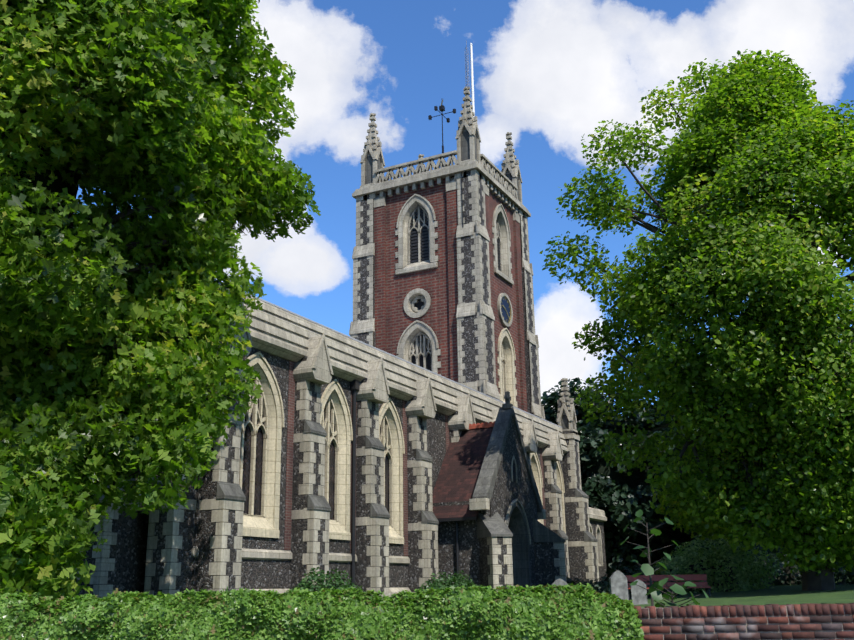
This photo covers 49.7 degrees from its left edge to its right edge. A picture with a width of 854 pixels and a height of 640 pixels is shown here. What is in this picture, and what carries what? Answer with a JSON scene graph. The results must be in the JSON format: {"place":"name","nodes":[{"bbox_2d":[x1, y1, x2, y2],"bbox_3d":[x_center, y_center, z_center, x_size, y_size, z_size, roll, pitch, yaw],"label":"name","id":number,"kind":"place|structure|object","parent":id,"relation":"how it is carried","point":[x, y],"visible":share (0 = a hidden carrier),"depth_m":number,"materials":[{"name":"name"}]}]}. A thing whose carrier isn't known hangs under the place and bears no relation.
{"place":"outdoors","nodes":[
{"label":"outdoors","id":0,"kind":"place"},
{"bbox_2d":[0,43,606,602],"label":"church","id":1,"kind":"structure","parent":0,"point":[274,330],"depth_m":37.79,"materials":[{"name":"grey stone"}]},
{"bbox_2d":[16,328,565,579],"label":"window surrounds","id":2,"kind":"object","parent":1,"relation":"attached to","point":[265,524],"visible":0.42,"depth_m":27.68,"materials":[{"name":"beige stone"}]},
{"bbox_2d":[16,170,606,598],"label":"flint wall","id":3,"kind":"structure","parent":1,"relation":"attached to","point":[197,528],"depth_m":29.96,"materials":[{"name":"grey stone"}]},
{"bbox_2d":[214,279,561,427],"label":"church roof","id":4,"kind":"structure","parent":1,"relation":"attached to","point":[272,304],"depth_m":30.96,"materials":[{"name":"grey stone"}]},
{"bbox_2d":[284,360,545,555],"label":"brick strips","id":5,"kind":"object","parent":1,"relation":"attached to","point":[289,467],"visible":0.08,"depth_m":26.21,"materials":[{"name":"red brick"}]},
{"bbox_2d":[410,210,500,270],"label":"window louvres","id":6,"kind":"object","parent":1,"relation":"attached to","point":[428,241],"visible":0.06,"depth_m":46.00,"materials":[{"name":"black wood"}]},
{"bbox_2d":[432,427,492,518],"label":"porch roof","id":7,"kind":"structure","parent":1,"relation":"attached to","point":[458,475],"depth_m":33.03,"materials":[{"name":"brown tile"}]},
{"bbox_2d":[465,41,469,96],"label":"lightning rod","id":8,"kind":"object","parent":1,"relation":"attached to","point":[467,67],"visible":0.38,"depth_m":48.88,"materials":[{"name":"grey metal"}]},
{"bbox_2d":[441,100,510,322],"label":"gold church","id":9,"kind":"structure","parent":1,"relation":"attached to","point":[503,296],"depth_m":46.37,"materials":[{"name":"gold metal"}]},
{"bbox_2d":[501,296,509,322],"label":"clock face","id":10,"kind":"object","parent":1,"relation":"attached to","point":[506,306],"visible":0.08,"depth_m":46.03},
{"bbox_2d":[76,0,853,413],"label":"sky","id":11,"kind":"structure","parent":0,"point":[546,73],"materials":[{"name":"blue"}]},
{"bbox_2d":[469,421,494,428],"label":"ridge tiles","id":12,"kind":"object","parent":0,"point":[481,425],"depth_m":34.47,"materials":[{"name":"red tile"}]},
{"bbox_2d":[541,377,702,576],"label":"tree","id":13,"kind":"object","parent":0,"point":[618,506],"depth_m":53.92,"materials":[{"name":"green plant"}]},
{"bbox_2d":[579,420,670,559],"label":"tree","id":14,"kind":"object","parent":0,"point":[632,481],"visible":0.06,"depth_m":55.32,"materials":[{"name":"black plant"}]},
{"bbox_2d":[541,579,853,607],"bbox_3d":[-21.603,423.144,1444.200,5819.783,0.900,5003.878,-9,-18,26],"label":"ground grass","id":15,"kind":"structure","parent":0,"point":[788,594],"depth_m":24.84,"materials":[{"name":"green plant"}]},
{"bbox_2d":[419,570,478,594],"bbox_3d":[0.780,8.480,28.863,2.074,1.240,3.167,-20,-25,48],"label":"shrub","id":16,"kind":"object","parent":15,"relation":"on","point":[436,584],"visible":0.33,"depth_m":28.45,"materials":[{"name":"green plant"}]},
{"bbox_2d":[552,570,647,604],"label":"gravestones","id":17,"kind":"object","parent":15,"relation":"on","point":[618,583],"visible":0.38,"depth_m":22.52,"materials":[{"name":"grey stone"}]},
{"bbox_2d":[578,564,686,598],"bbox_3d":[6.659,8.697,30.105,3.545,1.443,4.899,-9,-18,26],"label":"shrub","id":18,"kind":"object","parent":15,"relation":"on","point":[602,585],"visible":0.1,"depth_m":29.66,"materials":[{"name":"green plant"}]},
{"bbox_2d":[625,517,675,605],"bbox_3d":[2.872,3.188,11.740,0.572,1.404,0.640,6,-18,-22],"label":"sapling stem","id":19,"kind":"object","parent":15,"relation":"on","point":[650,576],"visible":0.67,"depth_m":11.81,"materials":[{"name":"brown plant"}]},
{"bbox_2d":[620,509,683,590],"bbox_3d":[2.874,2.934,11.765,0.718,1.009,0.773,1,-16,-6],"label":"sapling","id":20,"kind":"object","parent":19,"relation":"attached to","point":[647,569],"visible":0.9,"depth_m":11.75,"materials":[{"name":"green plant"}]},
{"bbox_2d":[625,574,710,599],"bbox_3d":[7.249,8.119,27.856,2.500,0.860,0.575,-2,-16,5],"label":"bench","id":21,"kind":"object","parent":15,"relation":"on","point":[689,577],"visible":0.42,"depth_m":28.10,"materials":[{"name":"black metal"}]},
{"bbox_2d":[651,583,703,606],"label":"stems","id":22,"kind":"object","parent":15,"relation":"on","point":[672,596],"visible":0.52,"depth_m":10.41,"materials":[{"name":"plant"}]},
{"bbox_2d":[645,578,708,607],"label":"leaves","id":23,"kind":"object","parent":22,"relation":"on","point":[656,595],"visible":0.77,"depth_m":10.26,"materials":[{"name":"green plant"}]},
{"bbox_2d":[540,49,853,590],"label":"tree","id":24,"kind":"object","parent":15,"relation":"on","point":[830,517],"depth_m":27.17,"materials":[{"name":"green plant"}]},
{"bbox_2d":[688,558,741,591],"bbox_3d":[9.877,8.878,31.751,1.900,1.312,1.900,-9,-18,26],"label":"pale shrub","id":25,"kind":"object","parent":15,"relation":"on","point":[703,569],"visible":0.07,"depth_m":31.09,"materials":[{"name":"green plant"}]},
{"bbox_2d":[653,531,784,592],"bbox_3d":[10.010,8.522,32.016,4.454,2.264,4.364,-9,-18,26],"label":"pale shrub","id":26,"kind":"object","parent":15,"relation":"on","point":[745,573],"visible":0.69,"depth_m":30.95,"materials":[{"name":"green plant"}]},
{"bbox_2d":[752,562,801,584],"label":"bush","id":27,"kind":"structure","parent":15,"relation":"on","point":[787,570],"depth_m":34.49,"materials":[{"name":"green plant"}]},
{"bbox_2d":[737,543,841,585],"bbox_3d":[13.274,9.600,35.874,5.447,2.584,6.777,-9,-18,26],"label":"shrub","id":28,"kind":"object","parent":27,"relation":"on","point":[798,580],"visible":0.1,"depth_m":33.85,"materials":[{"name":"green plant"}]},
{"bbox_2d":[834,561,853,584],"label":"shrub","id":29,"kind":"object","parent":15,"relation":"on","point":[846,577],"visible":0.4,"depth_m":31.61,"materials":[{"name":"green plant"}]},
{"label":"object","id":30,"kind":"object","parent":15,"relation":"on","visible":0},
{"bbox_2d":[291,567,359,595],"bbox_3d":[-2.604,6.933,23.433,1.728,1.344,2.579,-20,-25,47],"label":"shrub","id":31,"kind":"object","parent":30,"relation":"on","point":[304,583],"visible":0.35,"depth_m":23.24,"materials":[{"name":"green plant"}]},
{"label":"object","id":32,"kind":"object","parent":15,"relation":"on","visible":0},
{"bbox_2d":[566,575,586,585],"bbox_3d":[5.496,10.854,36.980,2.320,1.383,4.564,-9,-18,26],"label":"shrub","id":33,"kind":"object","parent":32,"relation":"on","point":[569,581],"visible":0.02,"depth_m":36.88,"materials":[{"name":"green plant"}]},
{"bbox_2d":[653,366,835,576],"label":"tree","id":34,"kind":"object","parent":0,"point":[666,429],"depth_m":51.66,"materials":[{"name":"green plant"}]},
{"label":"soil","id":35,"kind":"structure","parent":0,"visible":0},
{"bbox_2d":[0,0,320,606],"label":"tree","id":36,"kind":"object","parent":35,"relation":"on","point":[198,143],"depth_m":17.51,"materials":[{"name":"green plant"}]},
{"bbox_2d":[639,605,853,639],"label":"mortar","id":37,"kind":"object","parent":35,"relation":"on","point":[767,623],"depth_m":9.67,"materials":[{"name":"grey concrete"}]},
{"bbox_2d":[633,603,853,639],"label":"brick wall","id":38,"kind":"structure","parent":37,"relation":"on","point":[753,610],"depth_m":9.67,"materials":[{"name":"red brick"}]},
{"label":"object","id":39,"kind":"object","parent":35,"relation":"on","visible":0},
{"bbox_2d":[0,582,644,639],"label":"hedge","id":40,"kind":"object","parent":39,"relation":"attached to","point":[562,612],"visible":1,"depth_m":9.44,"materials":[{"name":"green plant"}]}
]}

